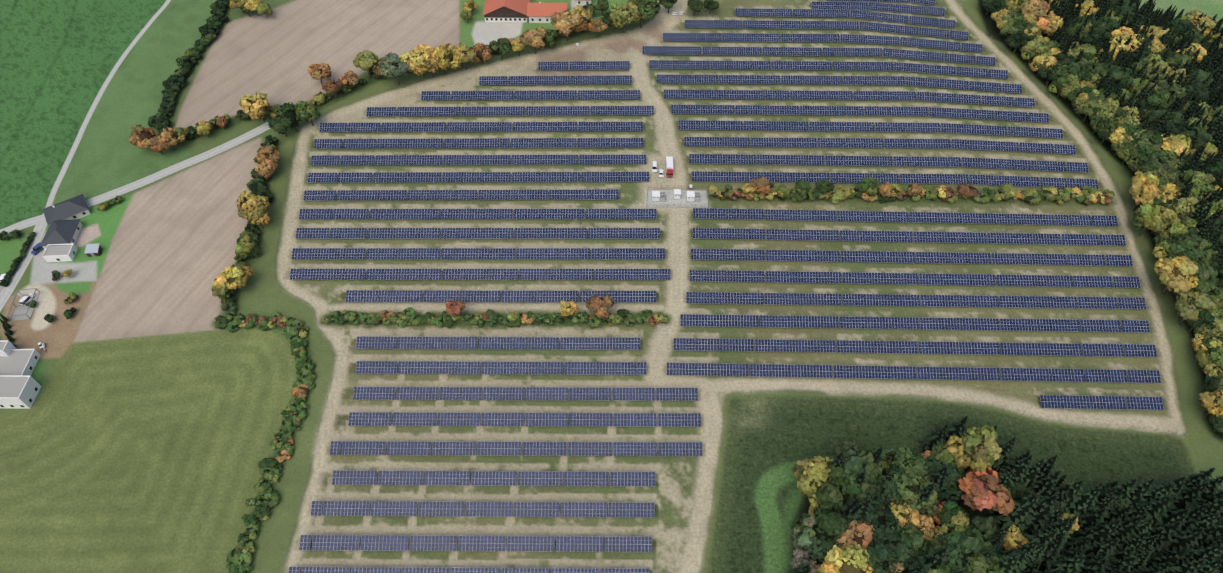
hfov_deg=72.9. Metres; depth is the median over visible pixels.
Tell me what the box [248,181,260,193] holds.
shrub
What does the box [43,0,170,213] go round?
road lane
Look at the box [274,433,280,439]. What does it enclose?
shrub
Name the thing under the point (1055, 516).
conifer
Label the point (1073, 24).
conifer
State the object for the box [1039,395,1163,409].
solar row
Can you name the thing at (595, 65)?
solar row
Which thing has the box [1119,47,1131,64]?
conifer
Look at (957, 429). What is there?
conifer
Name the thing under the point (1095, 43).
conifer
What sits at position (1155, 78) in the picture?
conifer
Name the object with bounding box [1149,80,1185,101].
tree
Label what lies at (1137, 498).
conifer
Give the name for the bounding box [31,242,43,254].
blue van
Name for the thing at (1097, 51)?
conifer
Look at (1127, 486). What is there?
conifer
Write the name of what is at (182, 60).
shrub
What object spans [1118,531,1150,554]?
conifer
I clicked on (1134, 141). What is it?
tree
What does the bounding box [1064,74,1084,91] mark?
tree
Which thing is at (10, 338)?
conifer
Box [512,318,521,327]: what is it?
shrub
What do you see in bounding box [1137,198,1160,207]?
tree
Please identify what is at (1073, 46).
conifer
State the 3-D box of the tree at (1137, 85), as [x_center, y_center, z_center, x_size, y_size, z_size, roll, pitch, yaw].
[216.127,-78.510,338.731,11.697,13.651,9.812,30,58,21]
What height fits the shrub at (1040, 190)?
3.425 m
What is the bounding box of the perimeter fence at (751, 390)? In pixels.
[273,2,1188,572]
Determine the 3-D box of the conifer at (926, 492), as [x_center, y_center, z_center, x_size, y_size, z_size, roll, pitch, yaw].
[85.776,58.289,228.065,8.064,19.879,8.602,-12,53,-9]
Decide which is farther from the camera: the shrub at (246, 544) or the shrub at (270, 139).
the shrub at (270, 139)
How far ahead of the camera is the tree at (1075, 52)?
347.34 m
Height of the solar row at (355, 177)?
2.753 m
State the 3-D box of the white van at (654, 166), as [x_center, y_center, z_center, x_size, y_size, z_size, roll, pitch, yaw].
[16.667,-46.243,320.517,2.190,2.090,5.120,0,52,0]
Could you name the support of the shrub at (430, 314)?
on the ground
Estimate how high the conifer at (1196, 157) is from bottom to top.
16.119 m
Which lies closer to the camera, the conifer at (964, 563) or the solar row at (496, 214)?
the conifer at (964, 563)
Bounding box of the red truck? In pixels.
[666,156,672,177]
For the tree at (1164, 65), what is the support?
on the ground
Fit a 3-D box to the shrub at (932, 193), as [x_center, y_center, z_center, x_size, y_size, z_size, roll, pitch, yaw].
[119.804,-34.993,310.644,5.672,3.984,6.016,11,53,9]
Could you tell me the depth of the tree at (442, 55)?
348.04 m
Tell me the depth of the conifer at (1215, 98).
333.39 m
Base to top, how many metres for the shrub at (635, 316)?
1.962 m
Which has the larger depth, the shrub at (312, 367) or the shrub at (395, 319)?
the shrub at (395, 319)
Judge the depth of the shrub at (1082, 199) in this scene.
308.18 m
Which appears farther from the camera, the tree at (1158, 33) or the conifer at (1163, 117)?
the tree at (1158, 33)
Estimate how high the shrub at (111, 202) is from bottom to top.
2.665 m
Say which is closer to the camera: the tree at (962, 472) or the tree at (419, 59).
the tree at (962, 472)
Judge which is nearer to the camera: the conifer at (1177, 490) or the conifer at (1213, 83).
the conifer at (1177, 490)
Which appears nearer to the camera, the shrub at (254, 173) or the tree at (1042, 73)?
the shrub at (254, 173)
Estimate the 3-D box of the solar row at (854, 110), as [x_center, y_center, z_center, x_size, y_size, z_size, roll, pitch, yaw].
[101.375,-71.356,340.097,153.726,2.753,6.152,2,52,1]
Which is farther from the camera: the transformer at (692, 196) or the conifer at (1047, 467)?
the transformer at (692, 196)
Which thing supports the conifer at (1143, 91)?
on the ground
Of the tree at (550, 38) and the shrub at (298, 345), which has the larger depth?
the tree at (550, 38)
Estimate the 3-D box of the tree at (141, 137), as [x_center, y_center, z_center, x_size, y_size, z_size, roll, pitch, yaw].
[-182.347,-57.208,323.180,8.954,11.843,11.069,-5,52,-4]
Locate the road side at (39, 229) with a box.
[0,222,47,311]
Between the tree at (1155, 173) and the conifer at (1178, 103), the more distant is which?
the conifer at (1178, 103)
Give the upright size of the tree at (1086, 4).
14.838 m
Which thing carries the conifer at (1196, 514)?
on the ground
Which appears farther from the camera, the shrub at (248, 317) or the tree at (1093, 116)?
the tree at (1093, 116)
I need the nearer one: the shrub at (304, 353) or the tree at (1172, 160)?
the shrub at (304, 353)
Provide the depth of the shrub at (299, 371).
262.65 m
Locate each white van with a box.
[19,293,34,306]
[652,161,656,172]
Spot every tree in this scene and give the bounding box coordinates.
[62,269,71,276]
[128,125,155,150]
[148,135,163,154]
[157,127,185,150]
[174,127,188,142]
[196,120,211,136]
[211,284,230,298]
[212,266,246,294]
[216,115,227,128]
[229,0,247,12]
[233,266,253,287]
[235,235,255,258]
[236,190,269,220]
[238,90,268,120]
[240,3,251,16]
[244,0,262,15]
[248,208,270,227]
[254,159,278,178]
[256,145,279,162]
[257,3,272,17]
[268,117,298,136]
[275,102,302,131]
[294,100,320,125]
[307,63,331,83]
[322,78,342,97]
[338,70,357,90]
[353,50,378,77]
[373,61,385,78]
[378,52,409,84]
[399,44,432,77]
[424,56,439,76]
[429,42,461,73]
[445,299,465,316]
[452,42,476,69]
[460,10,472,22]
[463,0,477,15]
[472,43,491,63]
[489,37,511,59]
[507,310,519,322]
[511,38,526,55]
[519,27,546,53]
[542,29,558,47]
[550,10,587,40]
[559,300,578,315]
[569,5,592,32]
[585,295,614,318]
[587,18,607,37]
[594,0,608,15]
[602,11,614,33]
[609,2,641,32]
[627,0,660,27]
[659,0,677,12]
[687,0,702,15]
[703,0,718,13]
[742,183,754,193]
[750,177,770,193]
[777,184,789,196]
[789,548,819,572]
[790,514,818,548]
[791,454,847,509]
[791,507,852,562]
[794,179,810,196]
[808,501,817,514]
[814,464,862,512]
[815,178,834,192]
[815,564,839,572]
[823,544,874,572]
[834,440,882,497]
[836,520,875,549]
[849,495,895,543]
[852,483,892,516]
[861,177,879,194]
[863,541,905,572]
[868,465,907,507]
[879,182,895,196]
[879,460,892,473]
[883,529,913,561]
[884,446,929,476]
[884,506,900,522]
[885,457,938,516]
[888,562,904,572]
[891,501,920,527]
[892,555,930,572]
[897,523,924,567]
[908,183,920,197]
[917,514,934,538]
[918,450,930,458]
[918,537,974,572]
[919,557,950,572]
[923,526,943,542]
[925,457,941,477]
[925,459,963,500]
[926,443,961,469]
[931,500,947,524]
[937,500,969,528]
[937,529,993,570]
[938,511,969,532]
[943,424,1001,471]
[946,515,998,556]
[949,469,966,500]
[958,467,1014,515]
[966,553,1013,572]
[980,0,1005,14]
[986,0,1007,18]
[991,9,1008,27]
[996,20,1006,34]
[1000,21,1017,41]
[1002,9,1022,22]
[1003,525,1028,551]
[1007,0,1037,8]
[1007,31,1029,52]
[1009,482,1028,501]
[1013,18,1033,32]
[1014,8,1023,19]
[1019,490,1044,502]
[1021,0,1051,29]
[1021,43,1031,60]
[1022,35,1036,46]
[1023,36,1048,61]
[1024,22,1041,35]
[1024,27,1038,35]
[1027,49,1035,63]
[1029,55,1057,76]
[1033,41,1053,57]
[1033,59,1046,75]
[1035,10,1063,35]
[1035,52,1052,60]
[1039,64,1058,85]
[1046,53,1065,65]
[1048,40,1059,48]
[1048,63,1067,81]
[1048,77,1070,97]
[1049,48,1060,56]
[1051,72,1070,92]
[1057,53,1075,64]
[1060,513,1079,533]
[1061,479,1082,495]
[1062,61,1078,68]
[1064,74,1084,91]
[1066,23,1087,40]
[1067,14,1095,27]
[1067,44,1097,66]
[1067,64,1087,81]
[1067,86,1092,109]
[1070,42,1094,47]
[1071,35,1094,44]
[1072,98,1089,115]
[1074,0,1100,16]
[1074,90,1099,105]
[1079,52,1094,65]
[1079,60,1109,87]
[1081,73,1100,89]
[1083,100,1097,120]
[1084,21,1092,32]
[1084,92,1106,102]
[1088,107,1103,120]
[1090,17,1120,40]
[1090,118,1102,133]
[1094,98,1121,108]
[1094,104,1118,121]
[1097,118,1121,143]
[1098,45,1118,61]
[1104,10,1127,28]
[1107,0,1132,6]
[1107,65,1133,90]
[1108,2,1138,23]
[1109,26,1143,52]
[1109,124,1133,149]
[1110,89,1134,103]
[1111,129,1130,150]
[1111,142,1124,154]
[1113,106,1140,125]
[1113,108,1128,121]
[1115,118,1129,124]
[1117,148,1130,163]
[1122,33,1152,62]
[1122,123,1140,135]
[1122,135,1148,151]
[1126,156,1158,171]
[1127,144,1158,160]
[1128,57,1151,73]
[1128,78,1158,95]
[1129,174,1160,210]
[1130,192,1163,202]
[1131,139,1139,147]
[1131,171,1153,183]
[1132,204,1173,236]
[1137,89,1172,110]
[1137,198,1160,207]
[1138,133,1162,150]
[1139,25,1169,38]
[1140,109,1168,123]
[1143,54,1170,78]
[1144,130,1163,143]
[1146,109,1186,129]
[1146,150,1177,171]
[1147,119,1184,135]
[1147,170,1176,190]
[1148,38,1168,53]
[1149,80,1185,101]
[1151,145,1168,158]
[1152,47,1175,67]
[1152,238,1175,259]
[1154,165,1178,180]
[1154,235,1170,243]
[1154,256,1198,294]
[1158,167,1179,183]
[1158,177,1169,194]
[1159,216,1187,237]
[1160,194,1176,208]
[1161,134,1189,156]
[1161,183,1181,198]
[1161,198,1177,207]
[1162,149,1183,168]
[1163,134,1190,157]
[1165,67,1185,84]
[1165,234,1206,263]
[1166,251,1193,261]
[1167,18,1195,44]
[1167,51,1191,66]
[1170,276,1211,297]
[1172,28,1203,45]
[1174,196,1199,217]
[1175,290,1217,324]
[1177,15,1191,24]
[1177,42,1206,62]
[1177,169,1195,195]
[1178,215,1190,227]
[1182,100,1211,124]
[1182,125,1212,148]
[1183,216,1197,227]
[1184,81,1212,103]
[1185,171,1214,200]
[1185,227,1203,239]
[1185,309,1217,331]
[1186,10,1206,16]
[1186,69,1212,85]
[1186,117,1207,133]
[1188,142,1218,162]
[1190,15,1216,35]
[1191,327,1214,337]
[1191,333,1206,347]
[1192,234,1211,248]
[1193,310,1221,335]
[1194,260,1217,279]
[1194,335,1222,352]
[1195,336,1222,354]
[1195,349,1222,371]
[1196,160,1222,184]
[1199,249,1217,266]
[1199,389,1222,418]
[1200,218,1222,243]
[1202,199,1222,220]
[1202,282,1222,300]
[1202,371,1222,392]
[1203,350,1222,376]
[1206,107,1222,120]
[1207,277,1216,284]
[1208,33,1222,49]
[1208,414,1222,433]
[1209,248,1222,276]
[1210,300,1222,317]
[1210,319,1222,337]
[1212,105,1222,124]
[1214,164,1222,187]
[1216,279,1222,293]
[1217,373,1222,381]
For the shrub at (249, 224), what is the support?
on the ground
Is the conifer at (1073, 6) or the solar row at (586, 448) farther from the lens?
the conifer at (1073, 6)
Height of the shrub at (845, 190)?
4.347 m
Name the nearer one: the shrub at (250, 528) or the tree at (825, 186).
the shrub at (250, 528)
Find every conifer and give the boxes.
[0,314,8,322]
[0,319,11,327]
[2,325,14,335]
[3,332,14,342]
[788,562,812,572]
[828,451,845,466]
[837,497,860,519]
[847,496,874,524]
[855,470,865,484]
[873,447,883,467]
[888,518,899,531]
[889,465,900,476]
[911,563,924,572]
[917,423,948,456]
[917,482,935,513]
[919,546,948,568]
[930,465,948,502]
[945,415,967,439]
[961,559,969,568]
[982,550,992,562]
[987,533,1003,554]
[989,469,1015,513]
[989,493,1038,533]
[990,436,1017,471]
[994,553,1020,572]
[995,525,1011,548]
[998,449,1031,472]
[998,454,1033,488]
[998,548,1013,556]
[1002,540,1037,569]
[1003,551,1027,572]
[1006,528,1058,565]
[1019,493,1058,536]
[1020,458,1045,487]
[1020,561,1040,572]
[1025,517,1070,546]
[1025,543,1046,564]
[1026,454,1057,486]
[1027,469,1060,496]
[1036,535,1064,572]
[1036,568,1062,572]
[1039,509,1062,529]
[1041,26,1050,38]
[1043,554,1084,572]
[1047,483,1070,512]
[1049,26,1059,41]
[1051,548,1082,563]
[1053,0,1062,15]
[1054,474,1066,487]
[1055,479,1085,513]
[1056,24,1067,43]
[1056,521,1074,548]
[1058,36,1066,53]
[1059,0,1066,12]
[1059,515,1078,552]
[1059,536,1091,558]
[1060,0,1069,14]
[1063,3,1070,19]
[1063,20,1075,40]
[1065,24,1082,54]
[1065,521,1106,543]
[1066,41,1076,54]
[1067,1,1075,17]
[1068,3,1080,19]
[1069,486,1101,518]
[1069,519,1121,554]
[1071,7,1080,18]
[1072,49,1084,62]
[1073,506,1106,534]
[1078,33,1085,45]
[1078,558,1108,572]
[1081,482,1103,495]
[1084,480,1118,494]
[1084,537,1119,562]
[1085,552,1107,561]
[1087,26,1093,36]
[1087,495,1114,523]
[1092,36,1100,46]
[1094,45,1100,60]
[1094,73,1107,89]
[1095,5,1102,18]
[1095,487,1123,522]
[1096,8,1104,20]
[1097,43,1111,60]
[1098,31,1105,48]
[1100,504,1133,524]
[1101,23,1113,49]
[1101,53,1109,63]
[1102,79,1112,90]
[1103,515,1142,553]
[1104,80,1115,97]
[1104,477,1137,509]
[1104,564,1121,572]
[1106,46,1116,64]
[1106,555,1137,572]
[1108,546,1135,562]
[1110,55,1119,65]
[1111,82,1122,94]
[1116,49,1122,60]
[1116,92,1126,106]
[1118,13,1128,28]
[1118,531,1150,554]
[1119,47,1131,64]
[1120,80,1128,91]
[1121,53,1131,68]
[1121,91,1137,107]
[1122,35,1132,57]
[1125,14,1138,27]
[1125,478,1155,510]
[1125,501,1152,521]
[1127,50,1141,67]
[1127,99,1134,111]
[1127,518,1153,538]
[1127,551,1150,572]
[1129,52,1143,69]
[1131,17,1143,31]
[1131,63,1137,76]
[1132,566,1160,572]
[1133,68,1142,78]
[1134,534,1159,554]
[1135,83,1148,100]
[1135,106,1144,119]
[1136,93,1145,110]
[1137,561,1171,572]
[1138,3,1147,19]
[1139,22,1149,33]
[1140,10,1154,26]
[1140,117,1149,129]
[1140,482,1175,510]
[1140,494,1173,523]
[1141,61,1148,77]
[1142,0,1152,20]
[1145,64,1160,82]
[1145,85,1153,99]
[1145,521,1180,559]
[1145,546,1188,572]
[1147,73,1158,83]
[1148,520,1158,531]
[1150,508,1190,536]
[1152,8,1160,25]
[1152,475,1186,506]
[1155,18,1163,26]
[1158,66,1167,79]
[1158,110,1167,120]
[1158,122,1166,134]
[1159,34,1165,44]
[1160,6,1171,19]
[1160,22,1168,29]
[1160,526,1204,555]
[1162,14,1169,26]
[1163,126,1173,137]
[1165,27,1172,38]
[1165,558,1208,572]
[1166,72,1175,85]
[1166,481,1208,514]
[1166,483,1184,510]
[1169,7,1177,21]
[1170,96,1183,112]
[1170,503,1209,531]
[1171,9,1183,20]
[1171,59,1182,74]
[1172,39,1179,50]
[1172,71,1184,86]
[1173,550,1195,566]
[1176,151,1184,164]
[1176,519,1194,533]
[1177,157,1192,170]
[1178,37,1187,52]
[1178,182,1192,196]
[1178,185,1191,198]
[1179,25,1189,36]
[1179,162,1192,172]
[1180,47,1191,66]
[1180,61,1193,74]
[1180,121,1185,129]
[1181,174,1194,188]
[1181,468,1215,492]
[1183,30,1191,42]
[1183,90,1193,103]
[1183,96,1201,114]
[1184,38,1192,49]
[1184,103,1197,120]
[1184,120,1195,132]
[1185,71,1199,85]
[1186,51,1199,72]
[1187,145,1205,165]
[1189,200,1207,219]
[1189,544,1222,563]
[1190,512,1219,531]
[1193,103,1203,114]
[1193,117,1202,130]
[1193,476,1222,505]
[1193,492,1222,507]
[1193,526,1216,548]
[1194,57,1206,68]
[1194,107,1206,122]
[1194,499,1222,522]
[1194,536,1222,558]
[1196,205,1212,222]
[1196,213,1214,229]
[1197,42,1210,63]
[1197,152,1214,168]
[1197,223,1210,237]
[1198,26,1205,37]
[1198,559,1222,572]
[1199,161,1209,171]
[1200,54,1212,68]
[1200,60,1209,71]
[1201,188,1219,205]
[1203,74,1211,85]
[1203,218,1217,237]
[1204,44,1219,57]
[1204,232,1214,242]
[1205,30,1212,46]
[1205,38,1217,56]
[1205,64,1213,72]
[1206,32,1222,49]
[1206,88,1222,105]
[1207,117,1214,127]
[1207,521,1222,540]
[1208,18,1222,39]
[1208,74,1220,90]
[1209,48,1222,67]
[1209,83,1219,97]
[1210,101,1217,110]
[1210,128,1222,143]
[1210,178,1219,188]
[1210,231,1222,248]
[1211,59,1222,71]
[1211,114,1222,136]
[1211,152,1220,162]
[1211,510,1222,526]
[1212,65,1222,78]
[1212,108,1222,121]
[1212,136,1222,151]
[1212,209,1222,220]
[1212,558,1222,572]
[1213,70,1222,82]
[1213,188,1222,200]
[1214,98,1222,109]
[1216,174,1222,184]
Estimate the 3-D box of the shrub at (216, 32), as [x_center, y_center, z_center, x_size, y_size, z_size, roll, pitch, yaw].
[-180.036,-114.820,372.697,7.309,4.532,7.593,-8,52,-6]
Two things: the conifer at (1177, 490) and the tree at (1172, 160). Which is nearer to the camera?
the conifer at (1177, 490)
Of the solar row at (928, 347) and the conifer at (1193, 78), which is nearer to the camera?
the solar row at (928, 347)
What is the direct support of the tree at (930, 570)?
on the ground
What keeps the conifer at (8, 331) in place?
on the ground
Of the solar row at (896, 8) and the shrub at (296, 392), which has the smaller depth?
the shrub at (296, 392)
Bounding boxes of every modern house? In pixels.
[0,340,16,355]
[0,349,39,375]
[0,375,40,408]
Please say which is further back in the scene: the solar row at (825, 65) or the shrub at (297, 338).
the solar row at (825, 65)
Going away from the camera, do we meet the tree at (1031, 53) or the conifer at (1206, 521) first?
the conifer at (1206, 521)
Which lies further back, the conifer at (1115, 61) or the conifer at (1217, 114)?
the conifer at (1115, 61)
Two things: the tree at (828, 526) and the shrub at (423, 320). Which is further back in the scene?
the shrub at (423, 320)
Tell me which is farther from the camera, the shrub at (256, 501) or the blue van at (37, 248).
the blue van at (37, 248)
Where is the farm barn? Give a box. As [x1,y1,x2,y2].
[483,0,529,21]
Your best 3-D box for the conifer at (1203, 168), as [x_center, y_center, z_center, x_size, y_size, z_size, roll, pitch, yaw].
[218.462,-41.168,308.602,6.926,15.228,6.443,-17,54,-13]
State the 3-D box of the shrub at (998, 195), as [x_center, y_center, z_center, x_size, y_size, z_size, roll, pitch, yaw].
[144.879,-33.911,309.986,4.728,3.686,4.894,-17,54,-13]
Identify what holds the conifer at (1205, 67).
on the ground
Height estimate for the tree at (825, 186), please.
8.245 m
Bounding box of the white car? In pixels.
[659,169,663,177]
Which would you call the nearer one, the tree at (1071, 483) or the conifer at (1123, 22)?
the tree at (1071, 483)
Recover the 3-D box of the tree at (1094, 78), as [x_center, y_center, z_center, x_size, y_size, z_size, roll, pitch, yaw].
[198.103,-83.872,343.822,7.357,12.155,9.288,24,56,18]
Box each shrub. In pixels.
[0,231,8,240]
[0,280,8,286]
[1,277,10,282]
[8,229,20,238]
[10,264,16,270]
[22,242,29,247]
[25,300,35,307]
[44,314,53,322]
[51,270,60,280]
[63,307,75,318]
[64,292,77,303]
[97,202,109,210]
[108,199,114,205]
[115,195,121,203]
[148,112,164,127]
[154,119,170,128]
[157,102,173,112]
[161,89,174,101]
[161,108,171,115]
[162,75,186,87]
[165,86,179,95]
[165,97,175,106]
[173,66,183,74]
[174,65,191,74]
[176,56,189,65]
[178,71,188,76]
[184,47,199,56]
[185,126,196,139]
[188,52,201,59]
[188,57,197,64]
[194,39,202,45]
[196,45,203,51]
[198,25,213,35]
[200,36,208,45]
[201,33,215,42]
[205,16,222,23]
[205,20,221,28]
[207,24,219,35]
[207,116,219,127]
[209,0,226,9]
[210,6,225,14]
[211,12,228,21]
[213,9,223,13]
[214,316,228,328]
[215,0,228,8]
[220,289,235,303]
[221,297,236,302]
[221,301,236,311]
[223,311,235,319]
[225,561,232,570]
[226,321,238,331]
[226,548,242,562]
[228,563,244,572]
[232,261,246,267]
[233,315,243,325]
[234,256,245,261]
[234,557,240,564]
[236,109,249,119]
[236,231,259,243]
[238,531,249,541]
[238,539,253,551]
[238,564,251,571]
[239,320,248,327]
[239,552,252,566]
[241,514,257,525]
[242,546,255,555]
[244,221,253,229]
[244,317,256,328]
[245,228,259,236]
[245,313,253,322]
[245,495,261,506]
[245,523,255,531]
[246,178,266,189]
[247,242,260,258]
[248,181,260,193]
[249,532,257,539]
[250,168,260,178]
[251,529,259,535]
[253,187,273,202]
[254,481,269,492]
[254,505,270,518]
[255,315,265,324]
[258,321,268,330]
[258,460,275,468]
[258,467,272,479]
[260,457,277,467]
[260,502,270,510]
[263,135,278,145]
[264,106,269,114]
[264,317,274,322]
[264,492,272,506]
[266,490,279,508]
[267,321,275,328]
[268,105,279,117]
[268,474,278,483]
[269,440,278,448]
[270,104,280,112]
[270,468,279,477]
[271,438,284,448]
[271,472,282,482]
[272,315,281,325]
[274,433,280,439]
[274,463,282,471]
[276,450,290,462]
[279,316,285,322]
[280,328,286,334]
[280,409,295,417]
[281,417,291,430]
[281,443,292,454]
[284,444,294,454]
[285,317,294,324]
[285,320,297,331]
[285,332,299,340]
[285,399,299,409]
[286,438,293,445]
[287,432,294,437]
[288,421,300,431]
[289,415,297,423]
[290,340,301,350]
[291,326,305,335]
[291,336,300,345]
[291,390,305,396]
[292,377,304,387]
[292,383,308,397]
[293,320,303,327]
[293,346,304,353]
[294,397,302,405]
[294,411,306,419]
[295,356,307,369]
[295,368,302,374]
[297,350,306,356]
[297,402,308,411]
[299,326,308,338]
[300,338,307,345]
[301,369,315,382]
[302,363,312,372]
[307,361,315,369]
[307,383,315,389]
[313,91,324,104]
[322,317,327,323]
[324,93,331,101]
[326,315,333,322]
[331,311,338,318]
[334,315,344,324]
[341,310,349,316]
[342,85,350,92]
[343,310,355,320]
[349,83,358,88]
[352,319,358,325]
[355,311,362,318]
[358,78,366,85]
[360,314,369,324]
[366,313,374,322]
[370,69,380,78]
[371,315,382,324]
[379,310,392,320]
[383,319,391,325]
[386,314,395,318]
[390,314,398,323]
[396,312,404,319]
[396,315,410,327]
[403,307,414,316]
[408,315,421,325]
[419,314,430,323]
[422,312,434,319]
[430,317,437,324]
[435,315,444,326]
[443,313,449,320]
[444,315,453,327]
[449,313,460,320]
[460,313,468,320]
[473,313,481,321]
[477,318,484,326]
[481,311,493,319]
[485,309,495,322]
[489,320,496,326]
[495,314,502,322]
[502,317,507,324]
[507,320,515,327]
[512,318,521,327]
[521,313,533,323]
[531,313,542,321]
[536,318,543,323]
[542,312,548,318]
[543,317,553,325]
[556,316,563,323]
[571,313,581,322]
[578,316,585,322]
[580,311,587,318]
[583,3,595,12]
[589,316,600,328]
[602,318,611,324]
[608,315,616,325]
[611,314,621,322]
[617,309,628,316]
[621,313,632,319]
[624,318,635,326]
[633,314,642,322]
[637,317,644,323]
[641,309,652,315]
[643,314,652,322]
[648,315,659,325]
[652,313,663,321]
[660,317,668,323]
[707,186,718,196]
[715,189,722,197]
[717,188,727,199]
[720,184,732,195]
[727,189,741,199]
[742,192,752,200]
[752,192,763,200]
[764,193,773,201]
[769,182,778,196]
[776,194,786,200]
[786,190,796,201]
[795,191,809,201]
[808,189,814,200]
[811,187,823,198]
[818,193,827,199]
[828,188,840,202]
[830,190,844,197]
[837,185,851,197]
[848,188,855,198]
[852,183,863,196]
[861,193,872,201]
[869,195,877,201]
[876,190,889,202]
[888,191,896,201]
[891,183,903,196]
[897,191,906,200]
[910,194,923,201]
[920,187,930,196]
[925,186,937,199]
[935,188,947,197]
[939,187,958,200]
[946,195,957,203]
[957,183,981,197]
[974,191,982,201]
[979,194,990,202]
[982,187,995,200]
[995,192,1003,200]
[998,187,1008,200]
[1001,183,1015,197]
[1015,190,1023,199]
[1021,188,1040,204]
[1028,188,1040,203]
[1037,188,1048,199]
[1042,185,1057,200]
[1051,194,1068,204]
[1057,189,1069,196]
[1063,187,1075,198]
[1070,187,1082,198]
[1076,195,1089,205]
[1082,185,1097,195]
[1082,191,1093,204]
[1089,190,1105,203]
[1100,193,1110,203]
[1104,189,1114,198]
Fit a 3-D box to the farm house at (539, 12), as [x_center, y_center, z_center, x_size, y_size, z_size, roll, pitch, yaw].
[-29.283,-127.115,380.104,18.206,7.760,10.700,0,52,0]
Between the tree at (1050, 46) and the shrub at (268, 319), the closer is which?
the shrub at (268, 319)
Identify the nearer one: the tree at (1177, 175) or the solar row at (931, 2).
the tree at (1177, 175)
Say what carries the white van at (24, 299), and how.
on the ground
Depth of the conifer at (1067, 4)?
372.53 m
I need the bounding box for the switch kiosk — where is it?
[673,189,680,199]
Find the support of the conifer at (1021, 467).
on the ground
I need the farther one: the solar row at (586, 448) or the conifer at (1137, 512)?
the solar row at (586, 448)
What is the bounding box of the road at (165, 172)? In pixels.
[0,122,270,233]
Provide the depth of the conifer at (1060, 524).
218.05 m
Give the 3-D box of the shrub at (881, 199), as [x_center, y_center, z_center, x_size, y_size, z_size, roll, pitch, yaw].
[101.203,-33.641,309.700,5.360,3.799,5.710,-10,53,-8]
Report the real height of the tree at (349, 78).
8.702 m
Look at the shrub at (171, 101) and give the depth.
342.35 m
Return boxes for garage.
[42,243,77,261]
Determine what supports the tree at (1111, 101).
on the ground
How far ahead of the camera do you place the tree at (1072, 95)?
336.89 m
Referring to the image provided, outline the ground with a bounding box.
[0,0,1222,572]
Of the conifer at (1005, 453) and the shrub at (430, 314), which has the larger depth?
the shrub at (430, 314)
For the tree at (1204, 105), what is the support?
on the ground
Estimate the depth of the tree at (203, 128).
327.54 m
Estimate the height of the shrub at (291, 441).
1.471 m
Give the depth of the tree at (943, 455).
235.04 m
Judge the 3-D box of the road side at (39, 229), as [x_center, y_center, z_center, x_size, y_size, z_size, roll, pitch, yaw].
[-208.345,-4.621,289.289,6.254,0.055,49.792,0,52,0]
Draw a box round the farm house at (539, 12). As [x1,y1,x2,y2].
[527,2,567,22]
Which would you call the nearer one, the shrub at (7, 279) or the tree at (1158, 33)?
the shrub at (7, 279)
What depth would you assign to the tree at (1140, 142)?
317.81 m
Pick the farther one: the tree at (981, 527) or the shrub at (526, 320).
the shrub at (526, 320)
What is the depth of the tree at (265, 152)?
313.60 m
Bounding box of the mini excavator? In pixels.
[38,342,46,351]
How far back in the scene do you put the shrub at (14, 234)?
297.42 m
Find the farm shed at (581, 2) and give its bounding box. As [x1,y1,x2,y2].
[575,0,591,5]
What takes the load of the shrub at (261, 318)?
on the ground
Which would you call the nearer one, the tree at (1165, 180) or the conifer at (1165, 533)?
the conifer at (1165, 533)
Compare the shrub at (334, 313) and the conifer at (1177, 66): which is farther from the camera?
the conifer at (1177, 66)
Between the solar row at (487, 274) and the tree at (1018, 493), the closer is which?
the tree at (1018, 493)
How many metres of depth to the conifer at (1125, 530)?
218.97 m
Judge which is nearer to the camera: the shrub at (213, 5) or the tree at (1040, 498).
the tree at (1040, 498)
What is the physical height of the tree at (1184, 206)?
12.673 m
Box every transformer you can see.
[652,191,665,201]
[686,191,699,201]
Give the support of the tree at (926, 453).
on the ground
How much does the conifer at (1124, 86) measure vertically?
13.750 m
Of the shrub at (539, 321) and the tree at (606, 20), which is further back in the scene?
the tree at (606, 20)
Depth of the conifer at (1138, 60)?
343.81 m
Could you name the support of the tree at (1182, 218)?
on the ground
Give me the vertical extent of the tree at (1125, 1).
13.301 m
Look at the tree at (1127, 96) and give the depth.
333.90 m
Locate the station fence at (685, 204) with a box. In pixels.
[646,186,708,207]
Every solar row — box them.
[289,566,648,572]
[290,269,670,279]
[292,248,664,258]
[296,228,659,238]
[299,209,656,218]
[299,535,651,551]
[303,189,617,200]
[308,172,648,182]
[311,154,645,165]
[311,501,653,517]
[314,138,642,148]
[319,122,642,131]
[330,441,702,455]
[332,470,654,485]
[345,290,655,301]
[348,412,700,426]
[353,387,697,400]
[356,337,639,349]
[356,361,645,374]
[366,106,653,116]
[421,90,639,100]
[479,75,631,84]
[538,61,629,70]
[642,46,994,65]
[649,60,1007,78]
[657,74,1021,93]
[663,33,981,52]
[664,90,1034,106]
[667,363,1160,382]
[671,105,1048,122]
[674,338,1156,356]
[678,120,1062,137]
[680,314,1149,332]
[684,137,1075,154]
[685,20,967,39]
[686,292,1145,308]
[689,154,1087,172]
[689,270,1140,287]
[691,248,1132,265]
[692,171,1097,188]
[693,208,1117,225]
[693,228,1125,245]
[736,8,954,27]
[812,1,944,15]
[826,0,935,5]
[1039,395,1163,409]
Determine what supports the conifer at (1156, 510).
on the ground
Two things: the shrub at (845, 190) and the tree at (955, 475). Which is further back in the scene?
the shrub at (845, 190)
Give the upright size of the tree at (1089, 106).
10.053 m
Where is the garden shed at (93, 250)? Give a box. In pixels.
[84,243,102,256]
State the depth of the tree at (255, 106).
329.66 m
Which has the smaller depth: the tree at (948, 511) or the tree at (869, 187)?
the tree at (948, 511)
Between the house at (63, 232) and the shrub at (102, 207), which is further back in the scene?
the shrub at (102, 207)

